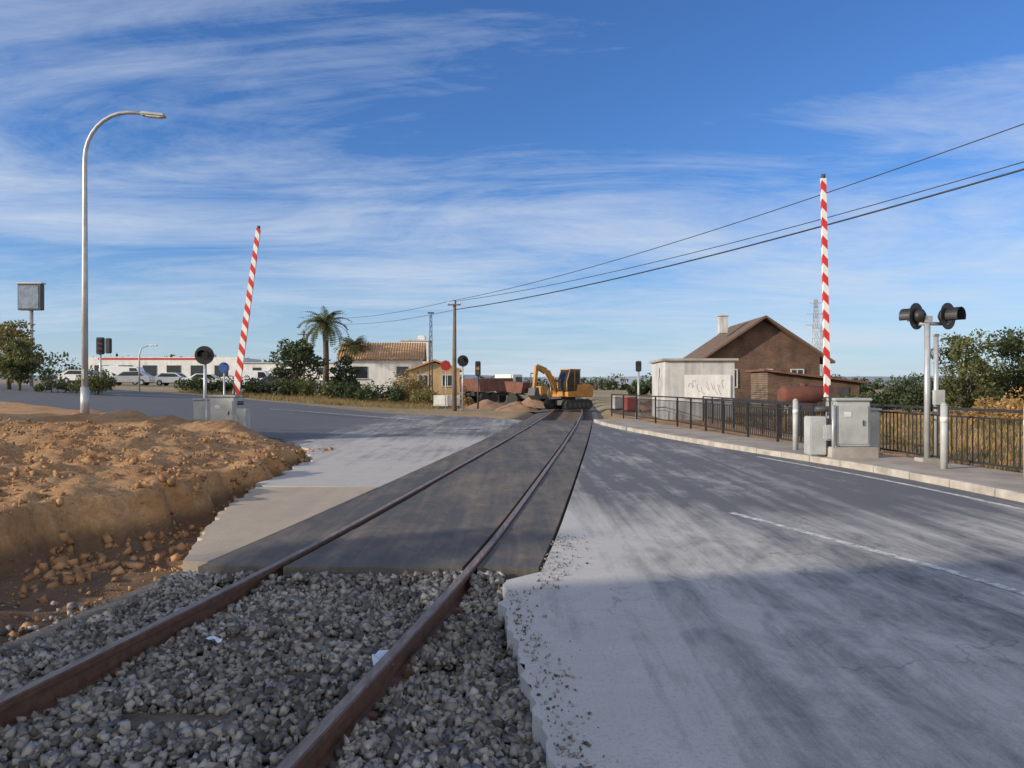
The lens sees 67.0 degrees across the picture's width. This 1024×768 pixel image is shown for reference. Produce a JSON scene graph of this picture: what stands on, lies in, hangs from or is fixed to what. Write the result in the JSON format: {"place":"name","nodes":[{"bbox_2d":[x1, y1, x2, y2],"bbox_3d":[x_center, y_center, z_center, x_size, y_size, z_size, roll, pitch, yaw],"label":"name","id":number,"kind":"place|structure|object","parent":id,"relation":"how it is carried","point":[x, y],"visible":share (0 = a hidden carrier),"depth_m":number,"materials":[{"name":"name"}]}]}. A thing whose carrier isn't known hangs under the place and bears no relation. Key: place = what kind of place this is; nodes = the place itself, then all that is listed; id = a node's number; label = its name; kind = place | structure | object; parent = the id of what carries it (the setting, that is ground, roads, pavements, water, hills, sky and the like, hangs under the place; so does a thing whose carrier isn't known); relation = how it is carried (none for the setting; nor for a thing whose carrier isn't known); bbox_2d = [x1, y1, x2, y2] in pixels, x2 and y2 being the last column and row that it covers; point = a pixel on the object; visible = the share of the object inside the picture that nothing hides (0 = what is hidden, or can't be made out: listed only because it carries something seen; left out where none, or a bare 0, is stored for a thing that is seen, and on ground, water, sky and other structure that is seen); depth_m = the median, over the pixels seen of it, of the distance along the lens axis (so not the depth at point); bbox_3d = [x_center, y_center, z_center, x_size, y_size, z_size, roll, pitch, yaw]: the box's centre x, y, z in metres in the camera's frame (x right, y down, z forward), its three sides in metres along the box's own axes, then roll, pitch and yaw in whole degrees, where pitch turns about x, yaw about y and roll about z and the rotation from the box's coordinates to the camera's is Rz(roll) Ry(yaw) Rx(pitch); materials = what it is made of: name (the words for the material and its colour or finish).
{"place":"outdoors","nodes":[
{"label":"outdoors","id":0,"kind":"place"},
{"bbox_2d":[0,384,523,487],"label":"road","id":1,"kind":"structure","parent":0,"point":[378,450],"depth_m":26.34,"materials":[{"name":"grey asphalt"}]},
{"bbox_2d":[96,337,111,394],"bbox_3d":[-23.985,-1.043,45.485,0.830,3.400,0.330,0,0,0],"label":"traffic light","id":2,"kind":"object","parent":1,"relation":"on","point":[103,345],"visible":0.95,"depth_m":45.40,"materials":[{"name":"metal"}]},
{"bbox_2d":[138,345,157,391],"bbox_3d":[-25.880,-1.115,55.000,1.360,3.350,0.250,0,0,0],"label":"street lamp","id":3,"kind":"object","parent":1,"relation":"on","point":[139,367],"visible":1,"depth_m":54.96,"materials":[{"name":"metal"}]},
{"bbox_2d":[177,388,471,408],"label":"dry grass","id":4,"kind":"structure","parent":0,"point":[340,401],"depth_m":54.48,"materials":[{"name":"brown plant"}]},
{"bbox_2d":[0,374,1011,384],"bbox_3d":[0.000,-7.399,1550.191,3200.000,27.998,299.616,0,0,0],"label":"hills","id":5,"kind":"structure","parent":0,"point":[632,378],"depth_m":1632.08,"materials":[{"name":"green plant"}]},
{"bbox_2d":[0,381,1022,643],"bbox_3d":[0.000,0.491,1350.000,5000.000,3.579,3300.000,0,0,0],"label":"ground","id":6,"kind":"structure","parent":0,"point":[90,517],"depth_m":10.69,"materials":[{"name":"soil"}]},
{"bbox_2d":[0,337,43,390],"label":"broadleaf tree","id":7,"kind":"object","parent":6,"relation":"on","point":[16,368],"visible":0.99,"depth_m":47.64,"materials":[{"name":"green plant"}]},
{"bbox_2d":[0,319,48,388],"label":"broadleaf tree","id":8,"kind":"object","parent":6,"relation":"on","point":[9,331],"visible":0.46,"depth_m":49.86,"materials":[{"name":"green plant"}]},
{"bbox_2d":[16,282,45,385],"bbox_3d":[-37.300,-3.837,60.000,2.000,8.040,0.600,0,0,0],"label":"billboard","id":9,"kind":"object","parent":6,"relation":"on","point":[30,297],"visible":0.88,"depth_m":59.73,"materials":[{"name":"metal"}]},
{"bbox_2d":[33,374,74,392],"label":"shrub","id":10,"kind":"object","parent":6,"relation":"on","point":[42,386],"visible":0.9,"depth_m":46.69,"materials":[{"name":"green plant"}]},
{"bbox_2d":[58,370,95,383],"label":"parked car","id":11,"kind":"object","parent":6,"relation":"on","point":[71,375],"visible":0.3,"depth_m":81.08,"materials":[{"name":"white metal"}]},
{"bbox_2d":[67,365,116,394],"bbox_3d":[-24.893,-0.181,46.062,2.571,1.975,2.728,0,0,0],"label":"shrub","id":12,"kind":"object","parent":6,"relation":"on","point":[94,385],"visible":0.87,"depth_m":45.47,"materials":[{"name":"green plant"}]},
{"bbox_2d":[98,366,144,384],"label":"van","id":13,"kind":"object","parent":6,"relation":"on","point":[116,370],"visible":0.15,"depth_m":83.13,"materials":[{"name":"white metal"}]},
{"bbox_2d":[80,110,166,413],"bbox_3d":[-12.087,-3.736,24.000,2.725,9.460,0.400,0,0,0],"label":"street lamp","id":14,"kind":"object","parent":6,"relation":"on","point":[84,398],"visible":0.87,"depth_m":23.93,"materials":[{"name":"metal"}]},
{"bbox_2d":[107,371,154,385],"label":"parked car","id":15,"kind":"object","parent":6,"relation":"on","point":[146,379],"visible":0.6,"depth_m":77.27,"materials":[{"name":"silver metal"}]},
{"bbox_2d":[0,418,332,637],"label":"dirt clods","id":16,"kind":"object","parent":6,"relation":"on","point":[69,577],"visible":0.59,"depth_m":9.16,"materials":[{"name":"brown soil"}]},
{"bbox_2d":[152,373,188,385],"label":"parked car","id":17,"kind":"object","parent":6,"relation":"on","point":[165,379],"visible":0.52,"depth_m":85.15,"materials":[{"name":"silver metal"}]},
{"bbox_2d":[88,354,261,378],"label":"warehouse","id":18,"kind":"structure","parent":6,"relation":"on","point":[185,366],"depth_m":112.04,"materials":[{"name":"white paint"}]},
{"bbox_2d":[192,398,208,421],"bbox_3d":[-8.950,0.969,22.600,0.600,1.100,0.500,0,0,0],"label":"relay cabinet","id":19,"kind":"object","parent":6,"relation":"on","point":[198,409],"visible":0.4,"depth_m":22.36,"materials":[{"name":"grey metal"}]},
{"bbox_2d":[173,376,230,392],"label":"hedge","id":20,"kind":"object","parent":6,"relation":"on","point":[194,383],"visible":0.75,"depth_m":60.71,"materials":[{"name":"green plant"}]},
{"bbox_2d":[195,346,213,397],"bbox_3d":[-9.581,0.139,24.072,0.580,2.650,0.580,0,0,-9],"label":"crossing signal","id":21,"kind":"object","parent":6,"relation":"on","point":[204,355],"visible":0.88,"depth_m":24.11,"materials":[{"name":"metal"}]},
{"bbox_2d":[186,374,229,382],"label":"parked car","id":22,"kind":"object","parent":6,"relation":"on","point":[201,375],"visible":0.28,"depth_m":83.19,"materials":[{"name":"white metal"}]},
{"bbox_2d":[218,362,228,394],"bbox_3d":[-9.150,0.397,24.590,0.340,2.170,0.080,0,0,0],"label":"traffic sign","id":23,"kind":"object","parent":6,"relation":"on","point":[223,367],"visible":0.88,"depth_m":24.56,"materials":[{"name":"metal"}]},
{"bbox_2d":[198,375,266,394],"bbox_3d":[-21.588,0.053,60.059,5.470,1.818,2.321,0,0,0],"label":"hedge","id":24,"kind":"object","parent":6,"relation":"on","point":[219,385],"visible":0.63,"depth_m":59.88,"materials":[{"name":"green plant"}]},
{"bbox_2d":[205,226,260,428],"bbox_3d":[-7.888,-1.445,22.000,1.474,6.113,0.800,0,0,0],"label":"level crossing barrier","id":25,"kind":"object","parent":6,"relation":"on","point":[221,407],"visible":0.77,"depth_m":21.96,"materials":[{"name":"red paint"},{"name":"white paint"},{"name":"galvanised steel"}]},
{"bbox_2d":[211,401,231,420],"bbox_3d":[-8.150,0.861,21.717,0.600,0.780,0.020,0,0,0],"label":"cabinet door","id":26,"kind":"structure","parent":25,"relation":"in","point":[225,406],"depth_m":21.71,"materials":[{"name":"grey metal"}]},
{"bbox_2d":[229,370,268,386],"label":"van","id":27,"kind":"object","parent":6,"relation":"on","point":[257,374],"visible":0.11,"depth_m":87.16,"materials":[{"name":"white metal"}]},
{"bbox_2d":[243,378,299,395],"bbox_3d":[-18.628,0.257,60.029,4.312,1.704,2.320,0,0,0],"label":"hedge","id":28,"kind":"object","parent":6,"relation":"on","point":[278,386],"visible":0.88,"depth_m":59.60,"materials":[{"name":"green plant"}]},
{"bbox_2d":[243,362,340,380],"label":"warehouse","id":29,"kind":"structure","parent":6,"relation":"on","point":[261,366],"depth_m":108.00,"materials":[{"name":"white paint"}]},
{"bbox_2d":[268,337,327,387],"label":"broadleaf tree","id":30,"kind":"object","parent":6,"relation":"on","point":[297,353],"visible":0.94,"depth_m":65.34,"materials":[{"name":"green plant"}]},
{"bbox_2d":[0,389,603,767],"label":"ballast bed","id":31,"kind":"object","parent":6,"relation":"on","point":[594,413],"visible":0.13,"depth_m":6.19,"materials":[{"name":"grey gravel"}]},
{"bbox_2d":[0,568,546,767],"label":"ballast stones","id":32,"kind":"object","parent":31,"relation":"on","point":[481,717],"visible":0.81,"depth_m":4.42,"materials":[{"name":"grey gravel"}]},
{"bbox_2d":[372,650,394,664],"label":"litter","id":33,"kind":"object","parent":32,"relation":"on","point":[378,656],"visible":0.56,"depth_m":4.64,"materials":[{"name":"paper"}]},
{"bbox_2d":[183,487,377,571],"bbox_3d":[-3.018,1.719,9.465,1.888,0.250,5.030,0,0,0],"label":"concrete apron","id":34,"kind":"object","parent":31,"relation":"on","point":[256,514],"visible":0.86,"depth_m":9.38,"materials":[{"name":"grey concrete"}]},
{"bbox_2d":[0,387,589,767],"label":"railway track","id":35,"kind":"structure","parent":31,"relation":"on","point":[318,743],"depth_m":4.64,"materials":[{"name":"metal"}]},
{"bbox_2d":[528,363,592,409],"bbox_3d":[2.999,0.170,48.940,4.658,2.896,1.962,0,0,-43],"label":"excavator","id":36,"kind":"object","parent":35,"relation":"on","point":[568,388],"visible":1,"depth_m":48.59,"materials":[{"name":"metal"}]},
{"bbox_2d":[198,421,591,584],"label":"crossing deck","id":37,"kind":"structure","parent":31,"relation":"on","point":[456,520],"depth_m":9.12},
{"bbox_2d":[279,377,342,396],"bbox_3d":[-15.437,0.359,60.004,5.377,1.844,2.282,0,0,0],"label":"hedge","id":38,"kind":"object","parent":6,"relation":"on","point":[307,388],"visible":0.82,"depth_m":59.70,"materials":[{"name":"green plant"}]},
{"bbox_2d":[297,306,351,385],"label":"palm tree","id":39,"kind":"object","parent":6,"relation":"on","point":[322,323],"visible":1,"depth_m":69.69,"materials":[{"name":"green plant"}]},
{"bbox_2d":[326,354,362,390],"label":"broadleaf tree","id":40,"kind":"object","parent":6,"relation":"on","point":[344,371],"visible":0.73,"depth_m":66.76,"materials":[{"name":"green plant"}]},
{"bbox_2d":[325,382,366,400],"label":"hedge","id":41,"kind":"object","parent":6,"relation":"on","point":[349,390],"visible":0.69,"depth_m":59.09,"materials":[{"name":"green plant"}]},
{"bbox_2d":[332,336,370,360],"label":"palm tree","id":42,"kind":"object","parent":6,"relation":"on","point":[353,345],"visible":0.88,"depth_m":73.58,"materials":[{"name":"green plant"}]},
{"bbox_2d":[353,378,405,403],"bbox_3d":[-9.889,0.590,57.974,4.048,2.057,2.222,0,0,0],"label":"hedge","id":43,"kind":"object","parent":6,"relation":"on","point":[369,394],"visible":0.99,"depth_m":57.65,"materials":[{"name":"green plant"}]},
{"bbox_2d":[341,359,422,393],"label":"walls","id":44,"kind":"structure","parent":6,"relation":"on","point":[380,371],"depth_m":73.02,"materials":[{"name":"white paint"}]},
{"bbox_2d":[356,366,367,377],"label":"side window","id":45,"kind":"structure","parent":44,"relation":"attached to","point":[363,373],"depth_m":72.84,"materials":[{"name":"black glass"}]},
{"bbox_2d":[336,342,425,358],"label":"roof","id":46,"kind":"structure","parent":44,"relation":"on","point":[397,351],"depth_m":73.97,"materials":[{"name":"tile"}]},
{"bbox_2d":[396,367,407,377],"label":"side window","id":47,"kind":"structure","parent":44,"relation":"attached to","point":[398,369],"depth_m":73.12,"materials":[{"name":"black glass"}]},
{"bbox_2d":[391,369,430,402],"bbox_3d":[-7.906,0.194,59.943,3.262,3.037,3.763,0,0,0],"label":"shrub","id":48,"kind":"object","parent":6,"relation":"on","point":[412,384],"visible":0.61,"depth_m":59.64,"materials":[{"name":"green plant"}]},
{"bbox_2d":[400,341,430,362],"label":"walls","id":49,"kind":"structure","parent":6,"relation":"on","point":[427,348],"depth_m":82.50,"materials":[{"name":"white paint"}]},
{"bbox_2d":[409,386,438,404],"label":"shrub","id":50,"kind":"object","parent":6,"relation":"on","point":[418,397],"visible":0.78,"depth_m":56.86,"materials":[{"name":"green plant"}]},
{"bbox_2d":[428,312,433,403],"bbox_3d":[-6.500,-2.077,62.000,0.500,7.366,0.330,0,0,0],"label":"lattice mast","id":51,"kind":"object","parent":6,"relation":"on","point":[429,354],"visible":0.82,"depth_m":61.91,"materials":[{"name":"metal"}]},
{"bbox_2d":[409,362,459,398],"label":"walls","id":52,"kind":"structure","parent":6,"relation":"on","point":[438,371],"depth_m":67.54,"materials":[{"name":"paint"}]},
{"bbox_2d":[443,375,451,385],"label":"window recess","id":53,"kind":"object","parent":52,"relation":"attached to","point":[449,380],"depth_m":67.59,"materials":[{"name":"grey glass"}]},
{"bbox_2d":[432,395,448,407],"bbox_3d":[-4.800,1.175,52.000,1.050,0.850,0.400,0,0,0],"label":"plastic barrier","id":54,"kind":"object","parent":6,"relation":"on","point":[440,399],"visible":0.83,"depth_m":51.88,"materials":[{"name":"white paint"}]},
{"bbox_2d":[440,360,450,410],"bbox_3d":[-3.947,0.090,45.990,0.640,3.020,0.080,0,0,-17],"label":"traffic sign","id":55,"kind":"object","parent":6,"relation":"on","point":[445,365],"visible":1,"depth_m":45.97,"materials":[{"name":"metal"}]},
{"bbox_2d":[448,300,460,410],"bbox_3d":[-3.500,-1.725,46.990,0.800,6.750,0.320,0,0,0],"label":"utility pole","id":56,"kind":"object","parent":6,"relation":"on","point":[454,381],"visible":0.93,"depth_m":46.90,"materials":[{"name":"brown wood"}]},
{"bbox_2d":[298,123,1023,323],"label":"overhead wires","id":57,"kind":"object","parent":56,"relation":"attached to","point":[988,179],"visible":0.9,"depth_m":25.87,"materials":[{"name":"black paint"}]},
{"bbox_2d":[448,395,460,407],"bbox_3d":[-4.000,1.175,52.400,1.050,0.850,0.400,0,0,-17],"label":"plastic barrier","id":58,"kind":"object","parent":6,"relation":"on","point":[450,399],"visible":0.3,"depth_m":52.25,"materials":[{"name":"white paint"}]},
{"bbox_2d":[440,392,473,404],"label":"shrub","id":59,"kind":"object","parent":6,"relation":"on","point":[467,400],"visible":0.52,"depth_m":55.85,"materials":[{"name":"green plant"}]},
{"bbox_2d":[457,355,468,410],"bbox_3d":[-2.962,-0.070,46.876,0.700,3.360,0.580,0,0,-17],"label":"crossing signal","id":60,"kind":"object","parent":6,"relation":"on","point":[462,360],"visible":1,"depth_m":46.91,"materials":[{"name":"metal"}]},
{"bbox_2d":[475,361,480,408],"bbox_3d":[-2.200,0.062,49.985,0.350,3.075,0.330,0,0,0],"label":"traffic light","id":61,"kind":"object","parent":6,"relation":"on","point":[477,368],"visible":1,"depth_m":49.89,"materials":[{"name":"metal"}]},
{"bbox_2d":[459,399,505,408],"bbox_3d":[-1.611,1.347,52.000,4.083,0.665,3.200,0,0,0],"label":"dirt pile","id":62,"kind":"object","parent":6,"relation":"on","point":[486,404],"visible":0.63,"depth_m":51.25,"materials":[{"name":"soil"}]},
{"bbox_2d":[459,374,522,402],"bbox_3d":[-1.615,0.400,63.980,2.100,2.400,5.950,0,0,38],"label":"tipper truck","id":63,"kind":"object","parent":6,"relation":"on","point":[496,384],"visible":0.63,"depth_m":62.49,"materials":[{"name":"metal"}]},
{"bbox_2d":[0,351,1012,394],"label":"distant trees","id":64,"kind":"object","parent":6,"relation":"on","point":[645,387],"visible":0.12,"depth_m":202.55,"materials":[{"name":"green plant"}]},
{"bbox_2d":[492,401,539,411],"bbox_3d":[0.189,1.377,48.000,3.086,0.606,2.400,0,0,0],"label":"dirt pile","id":65,"kind":"object","parent":6,"relation":"on","point":[516,406],"visible":0.94,"depth_m":47.35,"materials":[{"name":"soil"}]},
{"bbox_2d":[505,373,548,402],"bbox_3d":[1.112,0.383,58.048,3.000,2.435,1.700,0,0,29],"label":"dumper","id":66,"kind":"object","parent":6,"relation":"on","point":[520,388],"visible":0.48,"depth_m":57.67,"materials":[{"name":"metal"}]},
{"bbox_2d":[521,397,544,407],"bbox_3d":[1.394,1.215,55.000,3.107,0.929,2.400,0,0,0],"label":"dirt pile","id":67,"kind":"object","parent":6,"relation":"on","point":[528,401],"visible":0.5,"depth_m":54.34,"materials":[{"name":"soil"}]},
{"bbox_2d":[610,396,622,410],"bbox_3d":[6.400,1.175,47.000,0.400,0.850,1.050,0,0,38],"label":"plastic barrier","id":68,"kind":"object","parent":6,"relation":"on","point":[617,403],"visible":0.56,"depth_m":46.78,"materials":[{"name":"white paint"}]},
{"bbox_2d":[624,397,640,411],"bbox_3d":[6.900,1.175,44.500,1.050,0.850,0.400,0,0,-34],"label":"plastic barrier","id":69,"kind":"object","parent":6,"relation":"on","point":[631,404],"visible":0.45,"depth_m":44.32,"materials":[{"name":"red paint"}]},
{"bbox_2d":[635,361,641,417],"bbox_3d":[6.050,0.263,36.995,0.300,2.725,0.310,0,0,0],"label":"railway signal","id":70,"kind":"object","parent":6,"relation":"on","point":[638,366],"visible":0.9,"depth_m":36.95,"materials":[{"name":"metal"}]},
{"bbox_2d":[649,358,738,419],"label":"white outbuilding","id":71,"kind":"structure","parent":6,"relation":"on","point":[692,377],"depth_m":35.70,"materials":[{"name":"grey paint"}]},
{"bbox_2d":[658,377,660,418],"bbox_3d":[7.117,0.680,37.265,0.050,2.000,0.900,0,0,2],"label":"side door","id":72,"kind":"structure","parent":71,"relation":"in","point":[659,378],"depth_m":37.19,"materials":[{"name":"grey metal"}]},
{"bbox_2d":[707,320,819,406],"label":"walls","id":73,"kind":"structure","parent":6,"relation":"on","point":[762,344],"depth_m":55.50,"materials":[{"name":"brick"}]},
{"bbox_2d":[684,316,765,357],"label":"roof","id":74,"kind":"structure","parent":73,"relation":"on","point":[712,345],"depth_m":58.10,"materials":[{"name":"brown tile"}]},
{"bbox_2d":[718,316,727,333],"bbox_3d":[15.822,-4.450,58.093,0.620,1.300,0.620,0,0,2],"label":"chimney","id":75,"kind":"object","parent":74,"relation":"on","point":[722,324],"visible":1,"depth_m":57.79,"materials":[{"name":"grey paint"}]},
{"bbox_2d":[763,315,834,363],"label":"roof","id":76,"kind":"structure","parent":73,"relation":"on","point":[775,324],"depth_m":54.86,"materials":[{"name":"brown tile"}]},
{"bbox_2d":[702,396,826,444],"bbox_3d":[8.254,1.087,27.000,0.067,1.125,14.063,0,0,1],"label":"railing","id":77,"kind":"object","parent":6,"relation":"on","point":[750,404],"visible":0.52,"depth_m":25.40,"materials":[{"name":"black metal"}]},
{"bbox_2d":[777,383,828,413],"bbox_3d":[16.400,0.850,43.500,2.900,1.800,1.120,0,0,-6],"label":"rusty tank","id":78,"kind":"object","parent":6,"relation":"on","point":[803,393],"visible":0.59,"depth_m":43.02,"materials":[{"name":"metal"}]},
{"bbox_2d":[745,369,868,410],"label":"brick shed","id":79,"kind":"structure","parent":6,"relation":"on","point":[766,384],"depth_m":48.09,"materials":[{"name":"brick"}]},
{"bbox_2d":[594,419,1023,502],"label":"kerb","id":80,"kind":"structure","parent":6,"relation":"on","point":[1001,492],"depth_m":14.33,"materials":[{"name":"concrete"}]},
{"bbox_2d":[811,299,821,372],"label":"transmission pylon","id":81,"kind":"object","parent":6,"relation":"on","point":[815,314],"visible":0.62,"depth_m":167.65,"materials":[{"name":"metal"}]},
{"bbox_2d":[832,392,883,410],"bbox_3d":[18.544,1.109,42.040,2.707,1.341,2.829,0,0,-33],"label":"shrub","id":82,"kind":"object","parent":6,"relation":"on","point":[857,396],"visible":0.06,"depth_m":41.91,"materials":[{"name":"green plant"}]},
{"bbox_2d":[707,409,1022,472],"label":"dry grass","id":83,"kind":"structure","parent":6,"relation":"on","point":[955,412],"depth_m":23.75,"materials":[{"name":"yellow plant"}]},
{"bbox_2d":[869,372,950,414],"bbox_3d":[21.026,0.560,41.071,3.614,2.448,4.141,0,0,-24],"label":"shrub","id":84,"kind":"object","parent":6,"relation":"on","point":[909,396],"visible":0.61,"depth_m":40.44,"materials":[{"name":"green plant"}]},
{"bbox_2d":[932,334,944,457],"bbox_3d":[8.550,0.280,15.545,0.200,2.580,0.210,0,0,0],"label":"signal post","id":85,"kind":"object","parent":6,"relation":"on","point":[938,397],"visible":0.86,"depth_m":15.56,"materials":[{"name":"metal"}]},
{"bbox_2d":[930,328,1016,415],"bbox_3d":[23.363,-0.487,39.759,3.970,4.737,4.312,0,0,43],"label":"broadleaf tree","id":86,"kind":"object","parent":6,"relation":"on","point":[978,365],"visible":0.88,"depth_m":39.08,"materials":[{"name":"green plant"}]},
{"bbox_2d":[966,326,1023,402],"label":"broadleaf tree","id":87,"kind":"object","parent":6,"relation":"on","point":[1011,344],"visible":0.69,"depth_m":40.52,"materials":[{"name":"green plant"}]},
{"bbox_2d":[966,386,1023,424],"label":"dry shrub","id":88,"kind":"object","parent":6,"relation":"on","point":[1011,404],"visible":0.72,"depth_m":30.88,"materials":[{"name":"yellow plant"}]},
{"bbox_2d":[0,0,1023,376],"label":"sky","id":89,"kind":"structure","parent":0,"point":[386,156],"materials":[{"name":"blue"}]},
{"bbox_2d":[508,534,617,767],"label":"loose gravel","id":90,"kind":"structure","parent":0,"point":[586,743],"depth_m":4.41,"materials":[{"name":"grey gravel"}]},
{"bbox_2d":[498,422,1023,767],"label":"road","id":91,"kind":"structure","parent":0,"point":[694,621],"depth_m":5.26,"materials":[{"name":"grey asphalt"}]},
{"bbox_2d":[730,512,1023,594],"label":"road marking","id":92,"kind":"object","parent":91,"relation":"on","point":[1018,591],"visible":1,"depth_m":7.12,"materials":[{"name":"paint"}]},
{"bbox_2d":[760,457,1023,509],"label":"road marking","id":93,"kind":"object","parent":91,"relation":"on","point":[908,484],"visible":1,"depth_m":12.05,"materials":[{"name":"paint"}]},
{"bbox_2d":[598,419,1023,491],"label":"pavement","id":94,"kind":"structure","parent":0,"point":[1003,479],"depth_m":14.97,"materials":[{"name":"grey concrete"}]},
{"bbox_2d":[611,394,814,442],"bbox_3d":[6.148,1.038,28.116,0.361,1.125,19.982,0,0,-6],"label":"railing","id":95,"kind":"object","parent":94,"relation":"on","point":[681,411],"visible":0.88,"depth_m":24.25,"materials":[{"name":"black metal"}]},
{"bbox_2d":[793,398,797,449],"bbox_3d":[6.450,0.930,17.600,0.126,1.200,0.126,0,0,0],"label":"bollard","id":96,"kind":"object","parent":94,"relation":"on","point":[795,423],"visible":0.87,"depth_m":17.55,"materials":[{"name":"white paint"}]},
{"bbox_2d":[804,174,878,457],"bbox_3d":[6.796,-1.385,16.100,1.317,5.950,0.800,0,0,0],"label":"level crossing barrier","id":97,"kind":"object","parent":94,"relation":"on","point":[840,427],"visible":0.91,"depth_m":15.92,"materials":[{"name":"metal"}]},
{"bbox_2d":[839,406,867,443],"bbox_3d":[6.980,0.840,15.817,0.600,0.780,0.020,0,0,0],"label":"cabinet door","id":98,"kind":"structure","parent":97,"relation":"in","point":[852,430],"depth_m":15.81,"materials":[{"name":"grey metal"}]},
{"bbox_2d":[870,408,883,454],"bbox_3d":[7.550,1.065,16.600,0.600,1.100,0.550,0,0,0],"label":"relay cabinet","id":99,"kind":"object","parent":94,"relation":"on","point":[874,427],"visible":0.22,"depth_m":16.38,"materials":[{"name":"metal"}]},
{"bbox_2d":[899,303,965,461],"bbox_3d":[8.169,-0.005,15.036,1.194,3.150,0.526,0,0,13],"label":"crossing signal","id":100,"kind":"object","parent":94,"relation":"on","point":[917,317],"visible":0.98,"depth_m":14.96,"materials":[{"name":"metal"}]},
{"bbox_2d":[940,403,947,468],"bbox_3d":[7.650,0.930,13.700,0.126,1.200,0.126,0,0,0],"label":"bollard","id":101,"kind":"object","parent":94,"relation":"on","point":[943,435],"visible":0.88,"depth_m":13.65,"materials":[{"name":"white paint"}]},
{"bbox_2d":[870,404,1022,469],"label":"railing","id":102,"kind":"object","parent":94,"relation":"on","point":[962,417],"visible":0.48,"depth_m":14.23,"materials":[{"name":"black metal"}]},
{"bbox_2d":[1023,407,1023,476],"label":"bollard","id":103,"kind":"object","parent":94,"relation":"on","point":[1023,441],"visible":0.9,"depth_m":12.47,"materials":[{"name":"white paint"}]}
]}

